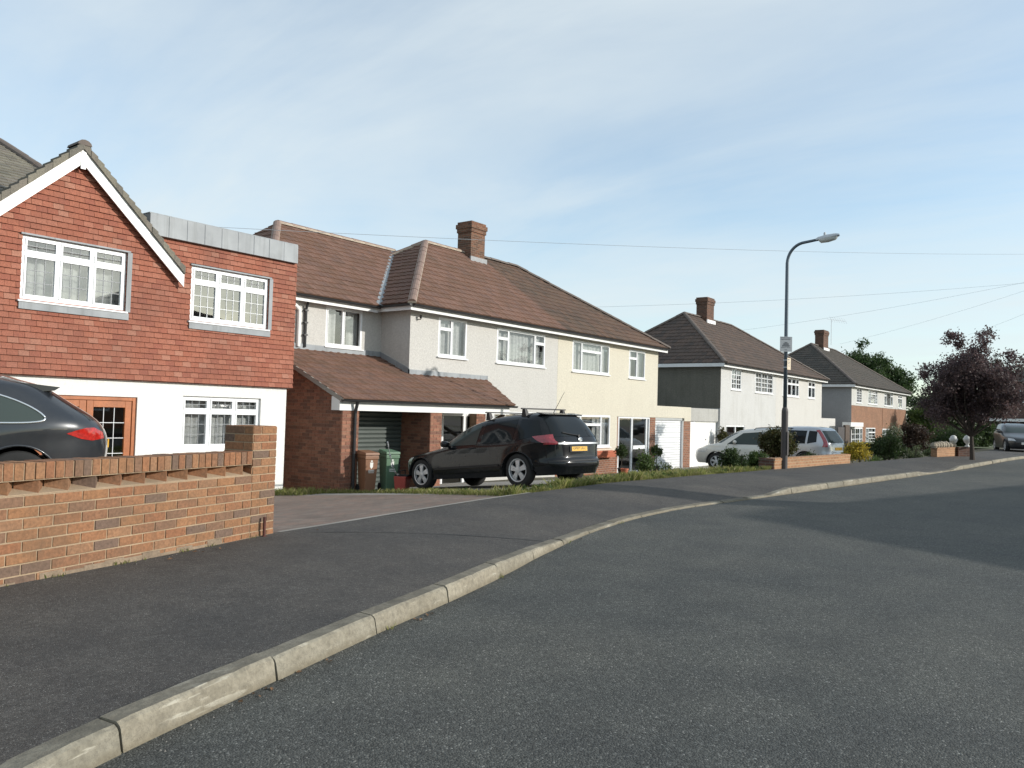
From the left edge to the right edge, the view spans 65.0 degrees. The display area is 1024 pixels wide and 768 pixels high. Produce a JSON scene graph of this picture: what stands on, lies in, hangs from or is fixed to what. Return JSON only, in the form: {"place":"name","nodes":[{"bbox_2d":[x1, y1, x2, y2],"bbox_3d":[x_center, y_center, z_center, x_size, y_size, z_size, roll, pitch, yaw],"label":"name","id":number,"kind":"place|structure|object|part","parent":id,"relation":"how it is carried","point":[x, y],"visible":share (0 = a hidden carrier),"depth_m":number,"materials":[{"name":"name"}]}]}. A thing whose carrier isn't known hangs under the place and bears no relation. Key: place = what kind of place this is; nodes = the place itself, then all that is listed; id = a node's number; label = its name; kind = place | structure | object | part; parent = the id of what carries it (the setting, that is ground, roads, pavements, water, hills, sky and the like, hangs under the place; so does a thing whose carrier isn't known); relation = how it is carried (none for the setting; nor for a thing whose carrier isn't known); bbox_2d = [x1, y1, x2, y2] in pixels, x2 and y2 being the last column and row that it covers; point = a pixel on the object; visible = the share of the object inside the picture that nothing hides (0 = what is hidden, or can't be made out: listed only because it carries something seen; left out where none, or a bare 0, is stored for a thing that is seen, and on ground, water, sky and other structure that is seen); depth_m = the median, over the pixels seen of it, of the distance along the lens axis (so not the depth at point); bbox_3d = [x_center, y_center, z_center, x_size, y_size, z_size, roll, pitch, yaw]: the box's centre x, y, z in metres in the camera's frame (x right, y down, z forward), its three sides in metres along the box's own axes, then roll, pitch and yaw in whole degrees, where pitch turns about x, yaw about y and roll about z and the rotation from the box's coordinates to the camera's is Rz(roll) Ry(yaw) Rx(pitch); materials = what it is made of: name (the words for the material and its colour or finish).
{"place":"outdoors","nodes":[
{"label":"outdoors","id":0,"kind":"place"},
{"bbox_2d":[273,494,503,532],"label":"driveway","id":1,"kind":"structure","parent":0,"point":[294,511],"depth_m":11.34,"materials":[{"name":"grey concrete"}]},
{"bbox_2d":[0,374,108,461],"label":"suv car","id":2,"kind":"object","parent":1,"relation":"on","point":[47,422],"visible":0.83,"depth_m":9.83,"materials":[{"name":"paint"}]},
{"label":"side window","id":3,"kind":"part","parent":2,"relation":"part of","materials":[{"name":"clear glass"}]},
{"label":"rear window","id":4,"kind":"part","parent":2,"relation":"part of","materials":[{"name":"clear glass"}]},
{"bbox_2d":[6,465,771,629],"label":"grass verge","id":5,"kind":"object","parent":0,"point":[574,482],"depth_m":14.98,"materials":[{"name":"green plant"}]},
{"bbox_2d":[374,466,762,490],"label":"verge weeds","id":6,"kind":"object","parent":5,"relation":"on","point":[599,478],"visible":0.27,"depth_m":15.33,"materials":[{"name":"green plant"}]},
{"bbox_2d":[306,479,591,494],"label":"driveway","id":7,"kind":"structure","parent":0,"point":[486,485],"depth_m":16.93,"materials":[{"name":"concrete"}]},
{"bbox_2d":[355,450,379,490],"bbox_3d":[-3.166,1.913,17.536,0.343,0.929,0.476,3,-3,-39],"label":"wheelie bin","id":8,"kind":"object","parent":7,"relation":"on","point":[367,464],"visible":0.88,"depth_m":17.40,"materials":[{"name":"brown plastic"}]},
{"bbox_2d":[377,449,399,489],"bbox_3d":[-2.747,1.919,17.838,0.343,0.929,0.476,3,-3,-35],"label":"wheelie bin","id":9,"kind":"object","parent":7,"relation":"on","point":[387,473],"visible":0.81,"depth_m":17.70,"materials":[{"name":"green plastic"}]},
{"bbox_2d":[387,442,410,489],"bbox_3d":[-2.429,1.749,17.119,0.300,1.057,0.778,1,-2,17],"label":"tub","id":10,"kind":"object","parent":7,"relation":"on","point":[401,481],"visible":0.88,"depth_m":17.22,"materials":[{"name":"red plastic"}]},
{"bbox_2d":[408,395,598,488],"bbox_3d":[-0.349,1.220,16.514,4.534,1.756,2.049,-8,-8,42],"label":"estate car","id":11,"kind":"object","parent":7,"relation":"on","point":[524,447],"visible":0.98,"depth_m":15.22,"materials":[{"name":"black paint"}]},
{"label":"side window","id":12,"kind":"part","parent":11,"relation":"part of","materials":[{"name":"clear glass"}]},
{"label":"rear window","id":13,"kind":"part","parent":11,"relation":"part of","materials":[{"name":"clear glass"}]},
{"bbox_2d":[0,448,1023,764],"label":"pavement","id":14,"kind":"structure","parent":0,"point":[80,648],"depth_m":5.42,"materials":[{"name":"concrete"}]},
{"bbox_2d":[0,425,276,586],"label":"brick wall","id":15,"kind":"structure","parent":14,"relation":"on","point":[60,516],"depth_m":6.17,"materials":[{"name":"brown brick"}]},
{"bbox_2d":[262,517,265,536],"bbox_3d":[-2.326,1.365,7.547,0.044,0.230,0.044,0,-3,37],"label":"iron stub","id":16,"kind":"object","parent":14,"relation":"on","point":[264,527],"visible":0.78,"depth_m":7.54,"materials":[{"name":"brown metal"}]},
{"bbox_2d":[278,492,529,531],"bbox_3d":[-1.017,1.556,10.127,0.111,0.001,5.264,0,-2,29],"label":"edging strip","id":17,"kind":"object","parent":14,"relation":"on","point":[391,513],"visible":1,"depth_m":9.33,"materials":[{"name":"concrete"}]},
{"bbox_2d":[404,532,537,540],"bbox_3d":[-0.785,1.538,8.079,2.459,0.102,0.042,2,-2,-11],"label":"pavement seam","id":18,"kind":"object","parent":14,"relation":"on","point":[469,535],"visible":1,"depth_m":8.15,"materials":[{"name":"black asphalt"}]},
{"bbox_2d":[780,232,839,468],"bbox_3d":[7.477,-0.799,20.241,1.365,6.027,0.317,0,-3,37],"label":"street lamp","id":19,"kind":"object","parent":14,"relation":"on","point":[785,344],"visible":0.95,"depth_m":20.52,"materials":[{"name":"grey metal"}]},
{"bbox_2d":[931,447,955,456],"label":"brick wall","id":20,"kind":"structure","parent":14,"relation":"on","point":[943,452],"depth_m":31.30,"materials":[{"name":"brown brick"}]},
{"bbox_2d":[930,441,955,447],"bbox_3d":[16.956,2.380,31.624,2.388,0.267,0.321,4,-3,-44],"label":"rockery","id":21,"kind":"object","parent":20,"relation":"on","point":[942,444],"visible":0.95,"depth_m":31.30,"materials":[{"name":"stone"}]},
{"bbox_2d":[949,435,957,442],"bbox_3d":[17.791,2.304,32.399,0.320,0.480,0.320,0,-3,37],"label":"urn","id":22,"kind":"object","parent":20,"relation":"on","point":[953,438],"visible":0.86,"depth_m":32.30,"materials":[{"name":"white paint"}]},
{"bbox_2d":[956,447,969,456],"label":"brick wall","id":23,"kind":"structure","parent":14,"relation":"on","point":[963,451],"depth_m":32.24,"materials":[{"name":"brown brick"}]},
{"bbox_2d":[963,435,969,446],"bbox_3d":[18.266,2.292,32.251,0.320,0.480,0.320,0,-3,37],"label":"urn","id":24,"kind":"object","parent":23,"relation":"on","point":[966,439],"visible":0.78,"depth_m":32.17,"materials":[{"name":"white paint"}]},
{"bbox_2d":[912,325,1023,459],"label":"plum tree","id":25,"kind":"object","parent":14,"relation":"on","point":[964,385],"visible":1,"depth_m":29.32,"materials":[{"name":"purple plant"}]},
{"bbox_2d":[993,423,1023,450],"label":"hatchback car","id":26,"kind":"object","parent":14,"relation":"on","point":[1007,436],"visible":1,"depth_m":41.95,"materials":[{"name":"grey paint"}]},
{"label":"side window","id":27,"kind":"part","parent":26,"relation":"part of","materials":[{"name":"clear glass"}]},
{"bbox_2d":[0,0,1023,427],"label":"sky","id":28,"kind":"structure","parent":0,"point":[888,127],"materials":[{"name":"blue"}]},
{"bbox_2d":[442,473,616,482],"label":"garden ground","id":29,"kind":"structure","parent":0,"point":[458,480],"depth_m":23.91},
{"bbox_2d":[253,220,568,492],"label":"semi detached house","id":30,"kind":"structure","parent":29,"relation":"on","point":[386,349],"depth_m":21.59,"materials":[{"name":"white paint"}]},
{"bbox_2d":[324,306,363,350],"bbox_3d":[-4.401,-1.430,20.878,0.251,1.058,1.300,0,-3,37],"label":"window","id":31,"kind":"structure","parent":30,"relation":"in","point":[351,315],"depth_m":20.84,"materials":[{"name":"white plastic"}]},
{"bbox_2d":[437,317,468,360],"bbox_3d":[-1.713,-1.260,22.586,0.250,1.121,1.278,0,-3,37],"label":"window","id":32,"kind":"structure","parent":30,"relation":"in","point":[450,330],"depth_m":22.58,"materials":[{"name":"white plastic"}]},
{"bbox_2d":[440,413,469,483],"bbox_3d":[-1.561,1.848,22.752,0.072,2.110,1.466,0,-3,37],"label":"front door","id":33,"kind":"structure","parent":30,"relation":"in","point":[464,415],"depth_m":22.85,"materials":[{"name":"white plastic"}]},
{"bbox_2d":[493,412,534,418],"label":"window","id":34,"kind":"structure","parent":30,"relation":"in","point":[494,415],"depth_m":24.81,"materials":[{"name":"white plastic"}]},
{"bbox_2d":[495,328,546,368],"bbox_3d":[0.255,-1.095,25.166,0.252,1.091,2.599,0,-3,37],"label":"window","id":35,"kind":"structure","parent":30,"relation":"in","point":[520,348],"depth_m":25.27,"materials":[{"name":"white plastic"}]},
{"bbox_2d":[437,256,690,476],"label":"semi detached house","id":36,"kind":"structure","parent":29,"relation":"on","point":[607,379],"depth_m":29.92,"materials":[{"name":"beige paint"}]},
{"bbox_2d":[571,340,610,375],"bbox_3d":[2.758,-0.899,28.445,0.250,1.112,2.557,0,-3,37],"label":"window","id":37,"kind":"structure","parent":36,"relation":"in","point":[587,357],"depth_m":28.50,"materials":[{"name":"white plastic"}]},
{"bbox_2d":[578,415,611,447],"bbox_3d":[2.719,1.680,28.397,0.252,1.172,2.764,0,-3,37],"label":"window","id":38,"kind":"structure","parent":36,"relation":"in","point":[598,424],"depth_m":29.00,"materials":[{"name":"white plastic"}]},
{"bbox_2d":[628,349,646,380],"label":"window","id":39,"kind":"structure","parent":36,"relation":"in","point":[638,354],"depth_m":31.16,"materials":[{"name":"white plastic"}]},
{"bbox_2d":[655,417,683,468],"bbox_3d":[6.481,2.483,33.317,0.120,2.161,2.539,0,-3,37],"label":"garage door","id":40,"kind":"structure","parent":36,"relation":"in","point":[667,430],"depth_m":33.53,"materials":[{"name":"white plastic"}]},
{"bbox_2d":[613,444,628,473],"bbox_3d":[3.877,2.658,28.483,0.586,1.129,0.652,1,-2,18],"label":"topiary","id":41,"kind":"object","parent":29,"relation":"on","point":[621,451],"visible":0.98,"depth_m":28.40,"materials":[{"name":"green plant"}]},
{"bbox_2d":[620,468,628,473],"bbox_3d":[3.642,2.875,26.037,0.266,0.280,0.270,0,-3,37],"label":"flower pot","id":42,"kind":"object","parent":29,"relation":"on","point":[623,470],"visible":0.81,"depth_m":25.95,"materials":[{"name":"ceramic"}]},
{"bbox_2d":[635,447,658,472],"bbox_3d":[3.601,2.085,21.555,0.679,0.800,1.021,1,-2,17],"label":"shrub","id":43,"kind":"object","parent":29,"relation":"on","point":[647,462],"visible":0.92,"depth_m":21.42,"materials":[{"name":"green plant"}]},
{"bbox_2d":[656,461,672,471],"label":"shrub","id":44,"kind":"object","parent":29,"relation":"on","point":[668,466],"visible":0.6,"depth_m":22.94,"materials":[{"name":"green plant"}]},
{"bbox_2d":[715,444,751,467],"bbox_3d":[5.548,1.871,20.090,0.767,0.742,0.918,0,-3,37],"label":"shrub","id":45,"kind":"object","parent":29,"relation":"on","point":[729,457],"visible":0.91,"depth_m":19.92,"materials":[{"name":"green plant"}]},
{"bbox_2d":[746,450,769,466],"bbox_3d":[6.332,1.973,20.602,0.739,0.582,0.693,0,-3,37],"label":"shrub","id":46,"kind":"object","parent":29,"relation":"on","point":[754,457],"visible":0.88,"depth_m":20.55,"materials":[{"name":"green plant"}]},
{"bbox_2d":[758,458,773,468],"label":"brick wall","id":47,"kind":"structure","parent":29,"relation":"on","point":[768,462],"depth_m":20.19,"materials":[{"name":"brown brick"}]},
{"bbox_2d":[753,424,799,457],"bbox_3d":[7.659,1.940,23.209,1.320,1.575,1.428,0,-3,37],"label":"bush","id":48,"kind":"object","parent":29,"relation":"on","point":[770,441],"visible":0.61,"depth_m":23.06,"materials":[{"name":"green plant"}]},
{"bbox_2d":[774,454,850,468],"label":"brick wall","id":49,"kind":"structure","parent":29,"relation":"on","point":[808,461],"depth_m":22.07,"materials":[{"name":"brown brick"}]},
{"bbox_2d":[95,459,1023,767],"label":"road","id":50,"kind":"structure","parent":0,"point":[875,625],"depth_m":4.57,"materials":[{"name":"grey asphalt"}]},
{"bbox_2d":[168,503,581,701],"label":"leaf litter","id":51,"kind":"object","parent":50,"relation":"on","point":[271,688],"visible":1,"depth_m":4.32,"materials":[{"name":"brown plant"}]},
{"bbox_2d":[24,482,798,751],"bbox_3d":[0.432,1.633,9.044,3.578,0.159,17.141,0,-2,29],"label":"grit","id":52,"kind":"object","parent":50,"relation":"on","point":[364,642],"visible":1,"depth_m":5.64,"materials":[{"name":"grey gravel"}]},
{"bbox_2d":[0,456,1023,767],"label":"kerb","id":53,"kind":"structure","parent":50,"relation":"on","point":[104,738],"depth_m":4.01,"materials":[{"name":"concrete"}]},
{"bbox_2d":[221,227,913,253],"bbox_3d":[13.683,-5.351,30.700,50.095,5.952,0.010,3,-2,-32],"label":"cable","id":54,"kind":"object","parent":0,"point":[544,242],"visible":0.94,"depth_m":22.61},
{"bbox_2d":[618,465,707,472],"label":"driveway","id":55,"kind":"structure","parent":0,"point":[633,467],"depth_m":34.53,"materials":[{"name":"concrete"}]},
{"bbox_2d":[650,444,662,471],"bbox_3d":[5.484,2.802,30.610,0.580,1.101,0.641,1,-2,15],"label":"topiary","id":56,"kind":"object","parent":55,"relation":"on","point":[659,453],"visible":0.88,"depth_m":30.51,"materials":[{"name":"green plant"}]},
{"bbox_2d":[696,427,806,467],"bbox_3d":[9.503,2.531,31.575,4.452,1.716,2.104,0,-3,21],"label":"suv car","id":57,"kind":"object","parent":55,"relation":"on","point":[744,441],"visible":0.35,"depth_m":31.12,"materials":[{"name":"white paint"}]},
{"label":"side window","id":58,"kind":"part","parent":57,"relation":"part of","materials":[{"name":"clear glass"}]},
{"bbox_2d":[747,426,844,464],"bbox_3d":[10.657,2.486,31.397,2.054,1.660,4.462,3,-4,-42],"label":"suv car","id":59,"kind":"object","parent":55,"relation":"on","point":[823,440],"visible":0.34,"depth_m":29.80,"materials":[{"name":"silver metal"}]},
{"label":"side window","id":60,"kind":"part","parent":59,"relation":"part of","materials":[{"name":"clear glass"}]},
{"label":"side window","id":61,"kind":"part","parent":59,"relation":"part of","materials":[{"name":"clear glass"}]},
{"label":"rear window","id":62,"kind":"part","parent":59,"relation":"part of","materials":[{"name":"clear glass"}]},
{"bbox_2d":[839,440,872,462],"bbox_3d":[11.769,2.446,27.459,1.086,1.074,0.994,1,-2,10],"label":"bush","id":63,"kind":"object","parent":55,"relation":"on","point":[858,451],"visible":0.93,"depth_m":27.34,"materials":[{"name":"yellow plant"}]},
{"bbox_2d":[612,283,1019,306],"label":"cable","id":64,"kind":"object","parent":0,"point":[823,297],"visible":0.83,"depth_m":45.99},
{"bbox_2d":[708,446,1002,465],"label":"garden ground","id":65,"kind":"structure","parent":0,"point":[975,450],"depth_m":40.71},
{"bbox_2d":[645,297,782,466],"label":"semi detached house","id":66,"kind":"structure","parent":65,"relation":"on","point":[700,379],"depth_m":39.19,"materials":[{"name":"white paint"}]},
{"bbox_2d":[690,421,715,466],"bbox_3d":[8.580,2.809,36.315,0.180,2.247,3.314,0,-3,37],"label":"garage door","id":67,"kind":"structure","parent":66,"relation":"in","point":[702,433],"depth_m":36.03,"materials":[{"name":"white paint"}]},
{"bbox_2d":[726,425,744,432],"bbox_3d":[10.767,2.891,38.906,0.072,1.795,2.407,0,-3,37],"label":"patio door","id":68,"kind":"structure","parent":66,"relation":"in","point":[734,426],"depth_m":38.93,"materials":[{"name":"white plastic"}]},
{"bbox_2d":[731,368,740,390],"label":"window","id":69,"kind":"structure","parent":66,"relation":"in","point":[734,379],"depth_m":39.00,"materials":[{"name":"white plastic"}]},
{"bbox_2d":[755,372,773,394],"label":"window","id":70,"kind":"structure","parent":66,"relation":"in","point":[762,380],"depth_m":42.19,"materials":[{"name":"white plastic"}]},
{"bbox_2d":[671,320,834,436],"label":"semi detached house","id":71,"kind":"structure","parent":65,"relation":"on","point":[804,398],"depth_m":46.81,"materials":[{"name":"white paint"}]},
{"bbox_2d":[782,377,798,397],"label":"window","id":72,"kind":"structure","parent":71,"relation":"in","point":[794,396],"depth_m":45.64,"materials":[{"name":"white plastic"}]},
{"bbox_2d":[808,381,815,399],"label":"window","id":73,"kind":"structure","parent":71,"relation":"in","point":[810,386],"depth_m":48.29,"materials":[{"name":"white plastic"}]},
{"bbox_2d":[801,449,815,455],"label":"shrub","id":74,"kind":"object","parent":65,"relation":"on","point":[809,453],"visible":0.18,"depth_m":26.37,"materials":[{"name":"green plant"}]},
{"bbox_2d":[788,316,887,448],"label":"semi detached house","id":75,"kind":"structure","parent":65,"relation":"on","point":[857,408],"depth_m":55.30,"materials":[{"name":"brown tile"}]},
{"bbox_2d":[851,427,862,443],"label":"glazed door","id":76,"kind":"structure","parent":75,"relation":"in","point":[856,432],"depth_m":53.89,"materials":[{"name":"white plastic"}]},
{"bbox_2d":[856,388,862,403],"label":"window","id":77,"kind":"structure","parent":75,"relation":"in","point":[859,391],"depth_m":54.32,"materials":[{"name":"white plastic"}]},
{"bbox_2d":[866,428,874,441],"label":"window","id":78,"kind":"structure","parent":75,"relation":"in","point":[870,432],"depth_m":56.81,"materials":[{"name":"white plastic"}]},
{"bbox_2d":[868,389,876,404],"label":"window","id":79,"kind":"structure","parent":75,"relation":"in","point":[872,394],"depth_m":57.23,"materials":[{"name":"white plastic"}]},
{"bbox_2d":[838,425,849,449],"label":"fence panel","id":80,"kind":"object","parent":65,"relation":"on","point":[844,432],"visible":0.37,"depth_m":41.54,"materials":[{"name":"brown paint"}]},
{"bbox_2d":[830,348,912,447],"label":"semi detached house","id":81,"kind":"structure","parent":65,"relation":"on","point":[894,403],"depth_m":62.62,"materials":[{"name":"brown tile"}]},
{"bbox_2d":[884,393,892,406],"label":"window","id":82,"kind":"structure","parent":81,"relation":"in","point":[888,398],"depth_m":61.08,"materials":[{"name":"white plastic"}]},
{"bbox_2d":[898,395,901,408],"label":"window","id":83,"kind":"structure","parent":81,"relation":"in","point":[899,397],"depth_m":64.06,"materials":[{"name":"white plastic"}]},
{"bbox_2d":[865,455,882,461],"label":"hedge","id":84,"kind":"object","parent":65,"relation":"on","point":[875,458],"visible":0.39,"depth_m":27.89,"materials":[{"name":"green plant"}]},
{"bbox_2d":[866,429,908,460],"bbox_3d":[14.688,2.569,31.476,1.604,1.632,1.719,0,-3,37],"label":"bush","id":85,"kind":"object","parent":65,"relation":"on","point":[890,446],"visible":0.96,"depth_m":31.17,"materials":[{"name":"green plant"}]},
{"bbox_2d":[877,422,906,443],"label":"shrub","id":86,"kind":"object","parent":65,"relation":"on","point":[893,431],"visible":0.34,"depth_m":40.31,"materials":[{"name":"green plant"}]},
{"bbox_2d":[903,445,926,458],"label":"shrub","id":87,"kind":"object","parent":65,"relation":"on","point":[916,452],"visible":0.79,"depth_m":33.71,"materials":[{"name":"green plant"}]},
{"bbox_2d":[895,419,936,451],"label":"shrub","id":88,"kind":"object","parent":65,"relation":"on","point":[916,435],"visible":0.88,"depth_m":40.59,"materials":[{"name":"brown plant"}]},
{"bbox_2d":[906,403,944,448],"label":"hedge","id":89,"kind":"object","parent":65,"relation":"on","point":[915,416],"visible":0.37,"depth_m":61.71,"materials":[{"name":"green plant"}]},
{"bbox_2d":[922,445,930,456],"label":"shrub","id":90,"kind":"object","parent":65,"relation":"on","point":[928,453],"visible":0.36,"depth_m":33.89,"materials":[{"name":"green plant"}]},
{"bbox_2d":[927,424,992,448],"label":"hedge","id":91,"kind":"object","parent":65,"relation":"on","point":[950,432],"visible":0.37,"depth_m":51.12,"materials":[{"name":"green plant"}]},
{"bbox_2d":[748,284,1014,329],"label":"cable","id":92,"kind":"object","parent":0,"point":[891,307],"visible":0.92,"depth_m":53.93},
{"bbox_2d":[850,442,993,448],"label":"end gardens","id":93,"kind":"object","parent":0,"point":[990,447],"depth_m":50.35,"materials":[{"name":"green plant"}]},
{"bbox_2d":[841,337,894,382],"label":"tree","id":94,"kind":"object","parent":93,"relation":"on","point":[872,363],"visible":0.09,"depth_m":121.06,"materials":[{"name":"green plant"}]},
{"bbox_2d":[876,358,918,407],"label":"tree","id":95,"kind":"object","parent":93,"relation":"on","point":[899,375],"visible":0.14,"depth_m":124.92,"materials":[{"name":"green plant"}]},
{"bbox_2d":[906,386,958,431],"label":"evergreen bush","id":96,"kind":"object","parent":93,"relation":"on","point":[910,404],"visible":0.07,"depth_m":79.94,"materials":[{"name":"green plant"}]},
{"bbox_2d":[975,420,997,448],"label":"hedge","id":97,"kind":"object","parent":93,"relation":"on","point":[989,429],"visible":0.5,"depth_m":51.10,"materials":[{"name":"green plant"}]},
{"bbox_2d":[992,353,1012,424],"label":"tree","id":98,"kind":"object","parent":93,"relation":"on","point":[996,361],"visible":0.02,"depth_m":75.55,"materials":[{"name":"green plant"}]},
{"bbox_2d":[987,369,1023,423],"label":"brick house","id":99,"kind":"structure","parent":0,"point":[1021,418],"depth_m":64.44,"materials":[{"name":"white brick"}]},
{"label":"garden ground","id":100,"kind":"structure","parent":0,"visible":0},
{"bbox_2d":[0,138,297,488],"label":"tile hung house","id":101,"kind":"structure","parent":100,"relation":"on","point":[129,326],"depth_m":14.43,"materials":[{"name":"tile"}]},
{"bbox_2d":[35,399,85,454],"bbox_3d":[-7.555,1.160,13.409,0.060,1.810,0.782,0,-3,37],"label":"door","id":102,"kind":"structure","parent":101,"relation":"in","point":[81,404],"depth_m":13.64,"materials":[{"name":"brown wood"}]},
{"bbox_2d":[17,234,127,313],"bbox_3d":[-7.374,-1.816,13.528,0.261,1.076,1.772,0,-3,37],"label":"window","id":103,"kind":"structure","parent":101,"relation":"in","point":[56,276],"depth_m":13.54,"materials":[{"name":"white plastic"}]},
{"bbox_2d":[86,400,131,455],"bbox_3d":[-7.076,1.196,14.036,0.060,1.810,0.782,0,-3,37],"label":"door","id":104,"kind":"structure","parent":101,"relation":"in","point":[127,405],"depth_m":14.25,"materials":[{"name":"orange wood"}]},
{"bbox_2d":[181,396,259,448],"bbox_3d":[-5.778,0.758,15.833,0.202,0.998,1.718,0,-3,37],"label":"window","id":105,"kind":"structure","parent":101,"relation":"in","point":[205,420],"depth_m":15.65,"materials":[{"name":"white plastic"}]},
{"bbox_2d":[187,266,269,330],"bbox_3d":[-5.541,-1.659,15.822,0.130,1.078,1.799,0,-3,37],"label":"window","id":106,"kind":"structure","parent":101,"relation":"in","point":[216,284],"depth_m":15.79,"materials":[{"name":"white plastic"}]}
]}

